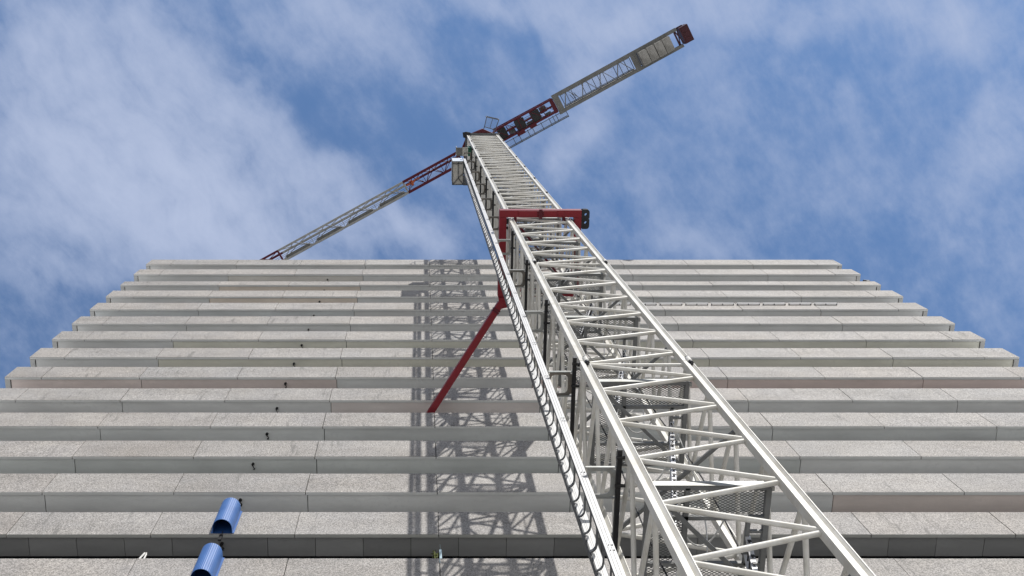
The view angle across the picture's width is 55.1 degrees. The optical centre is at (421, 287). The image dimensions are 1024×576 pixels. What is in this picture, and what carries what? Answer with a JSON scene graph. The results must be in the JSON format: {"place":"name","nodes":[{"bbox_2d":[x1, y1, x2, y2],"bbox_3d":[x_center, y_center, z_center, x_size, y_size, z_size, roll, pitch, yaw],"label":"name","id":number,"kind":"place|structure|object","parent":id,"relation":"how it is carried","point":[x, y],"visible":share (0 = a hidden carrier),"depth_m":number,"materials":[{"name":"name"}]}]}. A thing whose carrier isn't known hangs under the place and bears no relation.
{"place":"outdoors","nodes":[
{"label":"outdoors","id":0,"kind":"place"},
{"bbox_2d":[0,0,1023,387],"label":"sky","id":1,"kind":"structure","parent":0,"point":[882,140],"materials":[{"name":"blue"}]},
{"bbox_3d":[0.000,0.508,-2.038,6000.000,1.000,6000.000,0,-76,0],"label":"ground","id":2,"kind":"structure","parent":0,"visible":0},
{"bbox_2d":[0,260,1023,575],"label":"office building","id":3,"kind":"structure","parent":2,"relation":"on","point":[158,410],"depth_m":38.66,"materials":[{"name":"concrete"}]},
{"bbox_2d":[191,543,223,575],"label":"pipe cover","id":4,"kind":"object","parent":3,"relation":"attached to","point":[210,560],"visible":1,"depth_m":27.76,"materials":[{"name":"blue plastic"}]},
{"bbox_2d":[211,497,241,540],"bbox_3d":[-6.130,7.205,30.396,0.714,2.020,0.488,0,-76,0],"label":"pipe cover","id":5,"kind":"object","parent":3,"relation":"attached to","point":[227,518],"visible":1,"depth_m":30.46,"materials":[{"name":"blue plastic"}]},
{"bbox_2d":[431,550,439,557],"bbox_3d":[0.424,8.204,29.062,0.278,1.412,0.190,36,-79,-8],"label":"weed","id":6,"kind":"object","parent":3,"relation":"on","point":[437,555],"visible":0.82,"depth_m":29.50,"materials":[{"name":"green plant"}]},
{"bbox_2d":[260,24,875,575],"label":"tower crane","id":7,"kind":"object","parent":2,"relation":"on","point":[510,186],"visible":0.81,"depth_m":22.06,"materials":[{"name":"white paint"}]},
{"bbox_2d":[456,146,470,155],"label":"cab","id":8,"kind":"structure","parent":7,"relation":"attached to","point":[460,151],"depth_m":71.68,"materials":[{"name":"grey paint"}]},
{"bbox_2d":[426,209,589,412],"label":"tie collar","id":9,"kind":"object","parent":7,"relation":"attached to","point":[580,217],"visible":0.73,"depth_m":40.62,"materials":[{"name":"red paint"}]},
{"bbox_2d":[463,147,625,575],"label":"lift rail","id":10,"kind":"object","parent":7,"relation":"attached to","point":[595,556],"visible":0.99,"depth_m":21.75,"materials":[{"name":"white metal"}]},
{"bbox_2d":[451,158,466,184],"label":"lift cabin","id":11,"kind":"object","parent":10,"relation":"attached to","point":[457,172],"visible":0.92,"depth_m":64.06,"materials":[{"name":"grey metal"}]},
{"bbox_2d":[555,268,585,315],"bbox_3d":[4.886,0.038,34.381,1.299,4.209,1.071,8,-76,-2],"label":"hanging cable","id":12,"kind":"object","parent":7,"relation":"hanging from","point":[571,299],"visible":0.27,"depth_m":32.97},
{"bbox_2d":[557,299,615,371],"bbox_3d":[4.886,1.310,29.277,1.299,4.209,1.071,8,-76,-2],"label":"hanging cable","id":13,"kind":"object","parent":7,"relation":"hanging from","point":[598,342],"visible":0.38,"depth_m":28.73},
{"bbox_2d":[586,349,658,446],"bbox_3d":[4.886,2.583,24.173,1.299,4.209,1.071,8,-76,-2],"label":"hanging cable","id":14,"kind":"object","parent":7,"relation":"hanging from","point":[633,409],"visible":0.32,"depth_m":23.30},
{"bbox_2d":[507,229,741,575],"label":"power cable","id":15,"kind":"object","parent":7,"relation":"attached to","point":[666,574],"visible":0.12,"depth_m":21.15,"materials":[{"name":"black rubber"}]},
{"bbox_2d":[636,49,651,65],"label":"counterweight block","id":16,"kind":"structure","parent":7,"relation":"attached to","point":[643,57],"depth_m":80.67,"materials":[{"name":"concrete"}]},
{"bbox_2d":[645,45,658,60],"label":"counterweight block","id":17,"kind":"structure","parent":7,"relation":"attached to","point":[652,52],"depth_m":80.61,"materials":[{"name":"concrete"}]},
{"bbox_2d":[652,41,666,56],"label":"counterweight block","id":18,"kind":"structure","parent":7,"relation":"attached to","point":[660,48],"depth_m":80.49,"materials":[{"name":"concrete"}]},
{"bbox_2d":[659,36,674,52],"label":"counterweight block","id":19,"kind":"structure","parent":7,"relation":"attached to","point":[667,43],"depth_m":80.45,"materials":[{"name":"concrete"}]},
{"bbox_2d":[635,423,727,560],"bbox_3d":[4.886,3.855,19.069,1.299,4.209,1.071,8,-76,-2],"label":"hanging cable","id":20,"kind":"object","parent":7,"relation":"hanging from","point":[717,531],"visible":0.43,"depth_m":18.31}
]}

